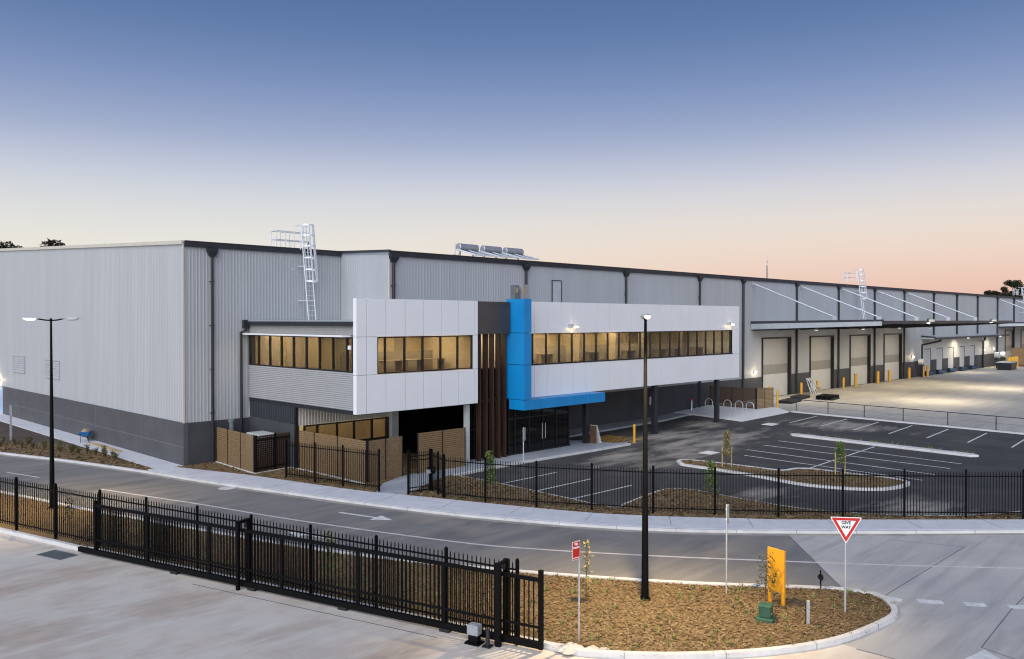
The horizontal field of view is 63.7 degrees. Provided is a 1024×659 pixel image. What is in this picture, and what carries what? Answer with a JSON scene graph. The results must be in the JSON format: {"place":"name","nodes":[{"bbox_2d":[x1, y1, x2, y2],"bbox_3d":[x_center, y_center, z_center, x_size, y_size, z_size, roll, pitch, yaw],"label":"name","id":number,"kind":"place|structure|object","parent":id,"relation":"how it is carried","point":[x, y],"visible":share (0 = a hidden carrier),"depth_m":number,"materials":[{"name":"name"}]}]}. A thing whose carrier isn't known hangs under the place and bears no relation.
{"place":"outdoors","nodes":[
{"label":"outdoors","id":0,"kind":"place"},
{"bbox_2d":[0,421,84,448],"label":"bare soil","id":1,"kind":"structure","parent":0,"point":[19,433],"depth_m":60.72,"materials":[{"name":"brown soil"}]},
{"bbox_2d":[0,442,152,470],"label":"mulch bed","id":2,"kind":"object","parent":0,"point":[66,450],"visible":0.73,"depth_m":52.06,"materials":[{"name":"brown wood"}]},
{"bbox_2d":[178,452,457,491],"bbox_3d":[-10.519,7.983,48.698,14.683,0.160,10.790,0,1,29],"label":"screen bed","id":3,"kind":"object","parent":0,"point":[330,483],"visible":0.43,"depth_m":45.17,"materials":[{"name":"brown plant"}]},
{"bbox_2d":[216,426,254,472],"bbox_3d":[-15.944,6.971,47.378,0.066,2.350,5.049,-1,1,-43],"label":"timber screen","id":4,"kind":"object","parent":3,"relation":"on","point":[226,457],"visible":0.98,"depth_m":47.26,"materials":[{"name":"brown wood"}]},
{"bbox_2d":[246,431,273,466],"bbox_3d":[-14.597,6.965,47.947,1.500,1.950,1.100,1,1,45],"label":"water tank","id":5,"kind":"object","parent":3,"relation":"on","point":[259,433],"visible":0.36,"depth_m":47.55,"materials":[{"name":"grey paint"}]},
{"bbox_2d":[254,432,289,472],"bbox_3d":[-13.472,7.016,46.566,0.126,2.280,2.565,1,1,38],"label":"timber screen","id":6,"kind":"object","parent":3,"relation":"on","point":[279,442],"visible":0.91,"depth_m":46.31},
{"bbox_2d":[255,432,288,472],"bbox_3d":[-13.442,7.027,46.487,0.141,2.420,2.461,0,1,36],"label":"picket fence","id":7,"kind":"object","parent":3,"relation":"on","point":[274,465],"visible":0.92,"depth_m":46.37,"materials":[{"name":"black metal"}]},
{"bbox_2d":[215,461,364,483],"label":"screen kerb","id":8,"kind":"structure","parent":3,"relation":"on","point":[284,468],"depth_m":46.10,"materials":[{"name":"concrete"}]},
{"bbox_2d":[298,430,366,482],"bbox_3d":[-10.029,6.958,45.138,6.815,2.430,0.077,1,1,43],"label":"timber screen","id":9,"kind":"object","parent":3,"relation":"on","point":[340,440],"visible":0.59,"depth_m":44.78,"materials":[{"name":"brown wood"}]},
{"bbox_2d":[285,439,379,491],"bbox_3d":[-9.321,7.075,42.405,6.641,2.420,0.119,0,1,32],"label":"picket fence","id":10,"kind":"object","parent":3,"relation":"on","point":[315,477],"visible":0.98,"depth_m":42.38,"materials":[{"name":"black metal"}]},
{"bbox_2d":[367,436,402,481],"bbox_3d":[-6.718,6.974,43.759,0.065,2.430,2.473,1,1,40],"label":"timber screen","id":11,"kind":"object","parent":3,"relation":"on","point":[388,451],"visible":0.87,"depth_m":43.81,"materials":[{"name":"brown wood"}]},
{"bbox_2d":[0,456,839,586],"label":"road","id":12,"kind":"structure","parent":0,"point":[74,478],"depth_m":33.01,"materials":[{"name":"grey asphalt"}]},
{"bbox_2d":[339,512,390,519],"bbox_3d":[-6.363,8.167,36.181,2.881,0.006,0.828,1,1,39],"label":"lane arrow","id":13,"kind":"object","parent":12,"relation":"on","point":[381,517],"visible":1,"depth_m":35.82,"materials":[{"name":"paint"}]},
{"bbox_2d":[1,491,871,593],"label":"edge kerb","id":14,"kind":"structure","parent":12,"relation":"on","point":[690,582],"depth_m":27.11,"materials":[{"name":"concrete"}]},
{"bbox_2d":[0,452,1023,533],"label":"kerb","id":15,"kind":"structure","parent":12,"relation":"on","point":[587,524],"depth_m":34.66,"materials":[{"name":"concrete"}]},
{"bbox_2d":[0,454,1023,535],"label":"kerb channel","id":16,"kind":"object","parent":12,"relation":"on","point":[953,534],"visible":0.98,"depth_m":34.60,"materials":[{"name":"concrete"}]},
{"bbox_2d":[6,472,1023,568],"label":"line","id":17,"kind":"object","parent":12,"relation":"on","point":[556,550],"visible":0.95,"depth_m":30.83,"materials":[{"name":"paint"}]},
{"bbox_2d":[788,535,840,586],"bbox_3d":[10.795,8.247,29.662,0.050,0.011,6.981,0,1,4],"label":"road joint","id":18,"kind":"object","parent":12,"relation":"on","point":[816,563],"visible":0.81,"depth_m":28.95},
{"bbox_2d":[0,533,890,658],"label":"forecourt","id":19,"kind":"structure","parent":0,"point":[80,605],"depth_m":23.28,"materials":[{"name":"concrete"}]},
{"bbox_2d":[36,550,77,559],"bbox_3d":[-16.629,8.251,30.163,1.400,0.034,0.720,0,1,28],"label":"drain grate","id":20,"kind":"object","parent":19,"relation":"on","point":[57,554],"visible":1,"depth_m":30.18,"materials":[{"name":"grey metal"}]},
{"bbox_2d":[235,518,250,590],"bbox_3d":[-8.613,7.216,26.433,0.100,2.250,0.560,0,1,28],"label":"gate guide","id":21,"kind":"object","parent":19,"relation":"on","point":[247,523],"visible":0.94,"depth_m":26.22,"materials":[{"name":"metal"}]},
{"bbox_2d":[78,500,543,650],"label":"sliding gate","id":22,"kind":"structure","parent":19,"relation":"on","point":[442,625],"depth_m":25.02,"materials":[{"name":"metal"}]},
{"bbox_2d":[0,527,897,658],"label":"island kerb","id":23,"kind":"structure","parent":19,"relation":"on","point":[892,616],"depth_m":21.44,"materials":[{"name":"concrete"}]},
{"bbox_2d":[464,622,493,648],"bbox_3d":[-0.858,8.085,21.844,0.760,0.520,0.340,0,1,28],"label":"gate motor","id":24,"kind":"object","parent":19,"relation":"on","point":[474,631],"visible":1,"depth_m":21.80,"materials":[{"name":"grey plastic"}]},
{"bbox_2d":[494,558,509,647],"bbox_3d":[-0.260,7.269,21.908,0.160,2.250,0.560,0,1,28],"label":"gate guide","id":25,"kind":"object","parent":19,"relation":"on","point":[500,566],"visible":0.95,"depth_m":21.68,"materials":[{"name":"metal"}]},
{"bbox_2d":[193,540,1023,658],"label":"concrete joints","id":26,"kind":"object","parent":19,"relation":"on","point":[857,649],"visible":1,"depth_m":24.20,"materials":[{"name":"grey concrete"}]},
{"bbox_2d":[406,474,1021,519],"bbox_3d":[15.709,8.118,37.373,41.678,0.160,7.364,0,1,12],"label":"garden bed","id":27,"kind":"object","parent":19,"relation":"on","point":[676,513],"visible":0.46,"depth_m":37.64,"materials":[{"name":"brown wood"}]},
{"bbox_2d":[431,449,444,494],"bbox_3d":[-3.593,7.103,39.977,0.107,2.420,1.750,0,1,-26],"label":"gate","id":28,"kind":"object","parent":27,"relation":"on","point":[435,457],"visible":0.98,"depth_m":40.28,"materials":[{"name":"black metal"}]},
{"bbox_2d":[481,450,496,482],"bbox_3d":[-1.135,7.120,42.681,0.808,1.823,0.850,0,1,-31],"label":"sapling","id":29,"kind":"object","parent":27,"relation":"on","point":[490,456],"visible":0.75,"depth_m":42.62,"materials":[{"name":"green plant"}]},
{"bbox_2d":[703,458,719,494],"bbox_3d":[9.690,7.108,40.024,0.889,1.911,0.754,0,1,9],"label":"sapling","id":30,"kind":"object","parent":27,"relation":"on","point":[710,468],"visible":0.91,"depth_m":39.96,"materials":[{"name":"green plant"}]},
{"bbox_2d":[442,454,1023,518],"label":"picket fence","id":31,"kind":"object","parent":27,"relation":"on","point":[591,504],"visible":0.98,"depth_m":35.45,"materials":[{"name":"black metal"}]},
{"bbox_2d":[790,535,1023,658],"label":"crossing","id":32,"kind":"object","parent":19,"relation":"on","point":[953,626],"visible":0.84,"depth_m":26.58,"materials":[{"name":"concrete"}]},
{"bbox_2d":[886,596,1023,608],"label":"give way line","id":33,"kind":"object","parent":32,"relation":"on","point":[965,603],"visible":0.95,"depth_m":24.97,"materials":[{"name":"paint"}]},
{"bbox_2d":[965,649,999,658],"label":"give way triangle","id":34,"kind":"object","parent":32,"relation":"on","point":[984,654],"visible":1,"depth_m":21.04,"materials":[{"name":"paint"}]},
{"bbox_2d":[0,493,890,655],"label":"roadside bed","id":35,"kind":"object","parent":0,"point":[68,539],"visible":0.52,"depth_m":24.70,"materials":[{"name":"brown wood"}]},
{"bbox_2d":[0,477,101,542],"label":"picket fence","id":36,"kind":"object","parent":35,"relation":"on","point":[16,484],"visible":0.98,"depth_m":32.35,"materials":[{"name":"black metal"}]},
{"bbox_2d":[22,317,79,508],"bbox_3d":[-20.859,3.899,37.359,2.680,8.928,0.320,0,1,0],"label":"street lamp","id":37,"kind":"object","parent":35,"relation":"on","point":[51,476],"visible":0.95,"depth_m":37.29,"materials":[{"name":"black metal"}]},
{"bbox_2d":[99,489,518,645],"bbox_3d":[-7.601,7.253,26.260,17.955,2.520,0.092,0,1,30],"label":"picket fence","id":38,"kind":"object","parent":35,"relation":"on","point":[375,544],"visible":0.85,"depth_m":25.16,"materials":[{"name":"black metal"}]},
{"bbox_2d":[319,530,336,577],"bbox_3d":[-5.856,7.319,26.247,0.566,1.880,0.540,0,1,-29],"label":"sapling","id":39,"kind":"object","parent":35,"relation":"on","point":[329,554],"visible":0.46,"depth_m":26.26,"materials":[{"name":"green plant"}]},
{"bbox_2d":[74,433,1003,651],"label":"weeds","id":40,"kind":"object","parent":35,"relation":"on","point":[737,598],"visible":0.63,"depth_m":25.28,"materials":[{"name":"green plant"}]},
{"bbox_2d":[572,540,579,640],"bbox_3d":[1.700,7.021,21.748,0.065,2.880,0.338,0,1,36],"label":"parking sign","id":41,"kind":"object","parent":35,"relation":"on","point":[576,550],"visible":1,"depth_m":21.84,"materials":[{"name":"metal"}]},
{"bbox_2d":[552,642,609,654],"bbox_3d":[1.746,8.193,21.283,1.543,0.178,0.692,0,1,11],"label":"rubble","id":42,"kind":"object","parent":35,"relation":"on","point":[570,648],"visible":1,"depth_m":21.26,"materials":[{"name":"stone"}]},
{"bbox_2d":[580,540,594,601],"bbox_3d":[2.265,7.291,24.942,0.468,1.966,0.471,1,1,45],"label":"sapling","id":43,"kind":"object","parent":35,"relation":"on","point":[586,567],"visible":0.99,"depth_m":24.94,"materials":[{"name":"green plant"}]},
{"bbox_2d":[640,314,650,600],"bbox_3d":[4.061,4.017,25.131,0.320,8.978,2.680,0,1,6],"label":"street lamp","id":44,"kind":"object","parent":35,"relation":"on","point":[644,596],"visible":0.95,"depth_m":25.07,"materials":[{"name":"black metal"}]},
{"bbox_2d":[725,504,728,592],"bbox_3d":[6.706,6.924,25.746,0.072,2.950,0.300,0,1,29],"label":"edge on sign","id":45,"kind":"object","parent":35,"relation":"on","point":[727,514],"visible":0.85,"depth_m":25.72,"materials":[{"name":"metal"}]},
{"bbox_2d":[755,601,775,623],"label":"utility pillar","id":46,"kind":"structure","parent":35,"relation":"on","point":[765,614],"depth_m":23.30,"materials":[{"name":"green plastic"}]},
{"bbox_2d":[754,550,777,601],"bbox_3d":[7.612,7.444,24.595,0.683,1.670,0.774,1,1,45],"label":"sapling","id":47,"kind":"object","parent":35,"relation":"on","point":[766,577],"visible":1,"depth_m":24.57,"materials":[{"name":"green plant"}]},
{"bbox_2d":[767,547,785,606],"bbox_3d":[7.941,7.456,24.767,0.070,1.740,0.620,0,1,-33],"label":"blade sign","id":48,"kind":"object","parent":35,"relation":"on","point":[779,558],"visible":0.9,"depth_m":24.69,"materials":[{"name":"yellow metal"}]},
{"bbox_2d":[805,600,809,624],"bbox_3d":[8.279,7.966,23.083,0.127,0.760,0.130,0,1,20],"label":"marker post","id":49,"kind":"object","parent":35,"relation":"on","point":[807,611],"visible":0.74,"depth_m":23.02,"materials":[{"name":"white plastic"}]},
{"bbox_2d":[831,517,861,611],"bbox_3d":[9.723,6.945,24.039,0.856,2.978,0.110,0,1,8],"label":"give way sign","id":50,"kind":"object","parent":35,"relation":"on","point":[846,526],"visible":0.99,"depth_m":23.99,"materials":[{"name":"metal"}]},
{"bbox_2d":[376,440,626,494],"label":"entrance path","id":51,"kind":"structure","parent":0,"point":[397,485],"depth_m":49.72,"materials":[{"name":"concrete"}]},
{"bbox_2d":[590,425,600,443],"bbox_3d":[5.752,7.191,56.836,0.600,1.250,0.590,1,1,45],"label":"leaning board","id":52,"kind":"object","parent":51,"relation":"on","point":[594,435],"visible":1,"depth_m":56.65,"materials":[{"name":"wood"}]},
{"bbox_2d":[0,413,1023,529],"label":"footpath","id":53,"kind":"structure","parent":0,"point":[420,502],"depth_m":36.42,"materials":[{"name":"concrete"}]},
{"bbox_2d":[77,428,91,442],"bbox_3d":[-29.667,7.332,57.377,0.704,0.934,2.304,0,1,-17],"label":"wheelbarrow","id":54,"kind":"object","parent":53,"relation":"on","point":[85,432],"visible":1,"depth_m":57.02,"materials":[{"name":"blue paint"}]},
{"bbox_2d":[162,470,1001,533],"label":"footpath joints","id":55,"kind":"object","parent":53,"relation":"on","point":[616,526],"visible":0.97,"depth_m":34.95,"materials":[{"name":"grey concrete"}]},
{"bbox_2d":[0,0,1023,293],"label":"sky","id":56,"kind":"structure","parent":0,"point":[814,140],"materials":[{"name":"blue"}]},
{"bbox_2d":[439,416,685,460],"bbox_3d":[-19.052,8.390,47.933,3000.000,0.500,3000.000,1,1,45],"label":"ground","id":57,"kind":"structure","parent":0,"point":[506,447],"depth_m":54.50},
{"bbox_2d":[0,241,16,248],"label":"gum tree","id":58,"kind":"object","parent":57,"relation":"on","point":[4,245],"visible":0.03,"depth_m":134.64,"materials":[{"name":"green plant"}]},
{"bbox_2d":[39,238,64,246],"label":"gum tree","id":59,"kind":"object","parent":57,"relation":"on","point":[49,242],"visible":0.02,"depth_m":149.36,"materials":[{"name":"green plant"}]},
{"bbox_2d":[407,448,430,494],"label":"pedestrian gate","id":60,"kind":"structure","parent":57,"relation":"on","point":[427,471],"depth_m":40.37,"materials":[{"name":"metal"}]},
{"bbox_2d":[417,427,465,473],"bbox_3d":[-3.963,6.915,46.624,3.512,2.480,0.062,-1,1,-44],"label":"timber screen","id":61,"kind":"object","parent":57,"relation":"on","point":[442,441],"visible":0.71,"depth_m":46.74,"materials":[{"name":"brown wood"}]},
{"bbox_2d":[240,298,738,467],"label":"office building","id":62,"kind":"structure","parent":57,"relation":"on","point":[492,376],"depth_m":50.35,"materials":[{"name":"white metal"}]},
{"bbox_2d":[271,224,317,319],"bbox_3d":[-13.819,-3.664,52.451,2.365,6.100,2.516,1,1,45],"label":"roof ladder","id":63,"kind":"object","parent":62,"relation":"on","point":[307,246],"visible":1,"depth_m":52.51,"materials":[{"name":"metal"}]},
{"bbox_2d":[249,335,352,372],"bbox_3d":[-12.182,1.283,46.805,11.010,1.860,0.120,1,1,45],"label":"window","id":64,"kind":"structure","parent":62,"relation":"in","point":[298,352],"depth_m":46.39,"materials":[{"name":"yellow glass"}]},
{"bbox_2d":[303,417,388,447],"bbox_3d":[-9.863,6.131,49.519,0.120,1.300,6.000,1,1,45],"label":"window","id":65,"kind":"structure","parent":62,"relation":"in","point":[387,418],"depth_m":50.10,"materials":[{"name":"yellow glass"}]},
{"bbox_2d":[395,338,406,350],"bbox_3d":[-6.860,1.426,50.786,0.030,2.040,0.900,1,1,45],"label":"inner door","id":66,"kind":"structure","parent":62,"relation":"in","point":[398,341],"depth_m":50.70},
{"bbox_2d":[377,335,472,373],"bbox_3d":[-4.766,1.346,46.087,0.120,1.970,6.870,1,1,45],"label":"window","id":67,"kind":"structure","parent":62,"relation":"in","point":[457,336],"depth_m":45.86,"materials":[{"name":"yellow glass"}]},
{"bbox_2d":[511,285,527,298],"bbox_3d":[0.466,-1.754,53.356,0.512,2.300,1.200,1,1,45],"label":"rooftop unit","id":68,"kind":"object","parent":62,"relation":"on","point":[519,291],"visible":0.48,"depth_m":53.22,"materials":[{"name":"grey metal"}]},
{"bbox_2d":[531,330,731,363],"bbox_3d":[9.484,1.142,60.536,0.120,1.980,25.940,1,1,45],"label":"window","id":69,"kind":"structure","parent":62,"relation":"in","point":[588,346],"depth_m":59.98,"materials":[{"name":"yellow glass"}]},
{"bbox_2d":[0,240,1023,465],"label":"warehouse","id":70,"kind":"structure","parent":57,"relation":"on","point":[146,352],"depth_m":60.66,"materials":[{"name":"metal"}]},
{"bbox_2d":[453,243,494,256],"bbox_3d":[-2.778,-5.562,58.230,2.124,1.053,2.251,1,1,45],"label":"solar water heater","id":71,"kind":"object","parent":70,"relation":"on","point":[472,249],"visible":0.89,"depth_m":58.30,"materials":[{"name":"metal"}]},
{"bbox_2d":[480,245,517,258],"bbox_3d":[-1.006,-5.584,60.026,2.124,1.053,1.905,1,1,45],"label":"solar water heater","id":72,"kind":"object","parent":70,"relation":"on","point":[495,251],"visible":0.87,"depth_m":60.03,"materials":[{"name":"silver glass"}]},
{"bbox_2d":[502,247,538,259],"bbox_3d":[0.609,-5.603,61.664,2.124,1.053,1.905,1,1,45],"label":"solar water heater","id":73,"kind":"object","parent":70,"relation":"on","point":[517,252],"visible":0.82,"depth_m":61.65,"materials":[{"name":"silver glass"}]},
{"bbox_2d":[761,337,791,395],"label":"roller door","id":74,"kind":"structure","parent":70,"relation":"in","point":[776,351],"depth_m":88.96,"materials":[{"name":"beige metal"}]},
{"bbox_2d":[809,335,833,390],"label":"roller door","id":75,"kind":"structure","parent":70,"relation":"in","point":[821,348],"depth_m":96.95,"materials":[{"name":"beige metal"}]},
{"bbox_2d":[843,269,867,318],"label":"roof ladder","id":76,"kind":"object","parent":70,"relation":"attached to","point":[864,286],"visible":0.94,"depth_m":101.67,"materials":[{"name":"metal"}]},
{"bbox_2d":[849,334,870,385],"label":"roller door","id":77,"kind":"structure","parent":70,"relation":"in","point":[860,344],"depth_m":104.88,"materials":[{"name":"beige metal"}]},
{"bbox_2d":[883,333,901,380],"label":"roller door","id":78,"kind":"structure","parent":70,"relation":"in","point":[892,342],"depth_m":112.71,"materials":[{"name":"beige metal"}]},
{"bbox_2d":[924,348,930,370],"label":"roller door","id":79,"kind":"structure","parent":70,"relation":"in","point":[927,352],"depth_m":121.82,"materials":[{"name":"grey metal"}]},
{"bbox_2d":[936,348,942,369],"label":"roller door","id":80,"kind":"structure","parent":70,"relation":"in","point":[939,350],"depth_m":125.51,"materials":[{"name":"grey metal"}]},
{"bbox_2d":[948,347,953,367],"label":"roller door","id":81,"kind":"structure","parent":70,"relation":"in","point":[950,349],"depth_m":129.30,"materials":[{"name":"white metal"}]},
{"bbox_2d":[959,346,964,366],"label":"roller door","id":82,"kind":"structure","parent":70,"relation":"in","point":[962,348],"depth_m":133.45,"materials":[{"name":"grey metal"}]},
{"bbox_2d":[969,345,974,364],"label":"roller door","id":83,"kind":"structure","parent":70,"relation":"in","point":[972,348],"depth_m":137.22,"materials":[{"name":"grey metal"}]},
{"bbox_2d":[1005,330,1013,360],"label":"roller door","id":84,"kind":"structure","parent":70,"relation":"in","point":[1008,339],"depth_m":153.94,"materials":[{"name":"grey metal"}]},
{"bbox_2d":[999,280,1023,296],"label":"gum tree","id":85,"kind":"object","parent":57,"relation":"on","point":[1014,284],"visible":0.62,"depth_m":428.60,"materials":[{"name":"green plant"}]},
{"bbox_2d":[569,413,688,437],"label":"walkway","id":86,"kind":"structure","parent":0,"point":[615,426],"depth_m":66.98,"materials":[{"name":"concrete"}]},
{"bbox_2d":[674,403,788,421],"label":"concrete pad","id":87,"kind":"object","parent":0,"point":[733,414],"visible":0.78,"depth_m":73.20,"materials":[{"name":"grey concrete"}]},
{"bbox_2d":[710,385,755,408],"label":"timber screen","id":88,"kind":"object","parent":87,"relation":"on","point":[738,395],"visible":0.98,"depth_m":76.49,"materials":[{"name":"brown wood"}]},
{"bbox_2d":[756,388,772,408],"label":"timber screen","id":89,"kind":"object","parent":87,"relation":"on","point":[764,398],"visible":0.97,"depth_m":75.61,"materials":[{"name":"brown wood"}]},
{"bbox_2d":[463,412,1023,514],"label":"car park","id":90,"kind":"structure","parent":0,"point":[671,442],"depth_m":50.34,"materials":[{"name":"grey asphalt"}]},
{"bbox_2d":[453,443,630,475],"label":"entrance kerb","id":91,"kind":"structure","parent":90,"relation":"on","point":[567,454],"depth_m":51.21,"materials":[{"name":"concrete"}]},
{"bbox_2d":[503,472,631,498],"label":"entrance bay lines","id":92,"kind":"object","parent":90,"relation":"on","point":[568,483],"visible":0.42,"depth_m":42.71,"materials":[{"name":"paint"}]},
{"bbox_2d":[458,475,1021,515],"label":"carpark kerb","id":93,"kind":"structure","parent":90,"relation":"on","point":[747,499],"depth_m":38.31,"materials":[{"name":"concrete"}]},
{"bbox_2d":[681,460,902,487],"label":"carpark island","id":94,"kind":"structure","parent":90,"relation":"on","point":[798,472],"depth_m":44.41,"materials":[{"name":"brown plant"}]},
{"bbox_2d":[721,429,732,466],"bbox_3d":[12.446,6.896,47.648,0.733,2.275,0.720,1,1,45],"label":"sapling","id":95,"kind":"object","parent":94,"relation":"on","point":[726,437],"visible":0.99,"depth_m":47.59,"materials":[{"name":"green plant"}]},
{"bbox_2d":[683,460,902,486],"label":"bark chips","id":96,"kind":"object","parent":94,"relation":"on","point":[693,462],"visible":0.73,"depth_m":45.08,"materials":[{"name":"brown wood"}]},
{"bbox_2d":[834,440,845,473],"bbox_3d":[18.076,7.069,45.441,0.720,1.979,0.789,1,1,45],"label":"sapling","id":97,"kind":"object","parent":94,"relation":"on","point":[841,448],"visible":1,"depth_m":45.37,"materials":[{"name":"green plant"}]},
{"bbox_2d":[677,459,909,490],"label":"carpark island kerb","id":98,"kind":"structure","parent":90,"relation":"on","point":[679,462],"depth_m":44.59,"materials":[{"name":"concrete"}]},
{"bbox_2d":[745,441,959,479],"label":"bay lines","id":99,"kind":"object","parent":90,"relation":"on","point":[850,463],"visible":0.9,"depth_m":50.66,"materials":[{"name":"paint"}]},
{"bbox_2d":[790,433,978,456],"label":"median kerb","id":100,"kind":"structure","parent":90,"relation":"on","point":[889,445],"depth_m":55.67,"materials":[{"name":"concrete"}]},
{"bbox_2d":[789,416,1023,446],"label":"bay lines","id":101,"kind":"object","parent":90,"relation":"on","point":[910,426],"visible":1,"depth_m":61.95,"materials":[{"name":"paint"}]},
{"bbox_2d":[737,366,1023,432],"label":"loading yard","id":102,"kind":"structure","parent":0,"point":[993,391],"depth_m":83.79,"materials":[{"name":"concrete"}]},
{"bbox_2d":[779,398,801,403],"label":"pallet stack","id":103,"kind":"object","parent":102,"relation":"on","point":[789,400],"visible":0.85,"depth_m":81.18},
{"bbox_2d":[806,377,820,394],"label":"trolley frame","id":104,"kind":"object","parent":102,"relation":"on","point":[816,389],"visible":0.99,"depth_m":91.34,"materials":[{"name":"metal"}]},
{"bbox_2d":[816,394,838,400],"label":"pallet stack","id":105,"kind":"object","parent":102,"relation":"on","point":[832,397],"visible":1,"depth_m":84.58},
{"bbox_2d":[791,411,1023,434],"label":"yard kerb","id":106,"kind":"structure","parent":102,"relation":"on","point":[1001,431],"depth_m":65.44,"materials":[{"name":"concrete"}]},
{"bbox_2d":[796,399,1023,431],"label":"rail fence","id":107,"kind":"object","parent":102,"relation":"on","point":[913,409],"visible":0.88,"depth_m":65.80,"materials":[{"name":"metal"}]},
{"bbox_2d":[996,361,1017,369],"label":"steel skip","id":108,"kind":"object","parent":102,"relation":"on","point":[1006,365],"visible":1,"depth_m":134.45,"materials":[{"name":"grey metal"}]},
{"bbox_2d":[1011,348,1023,366],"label":"timber crate","id":109,"kind":"object","parent":102,"relation":"on","point":[1018,352],"visible":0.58,"depth_m":145.10,"materials":[{"name":"brown wood"}]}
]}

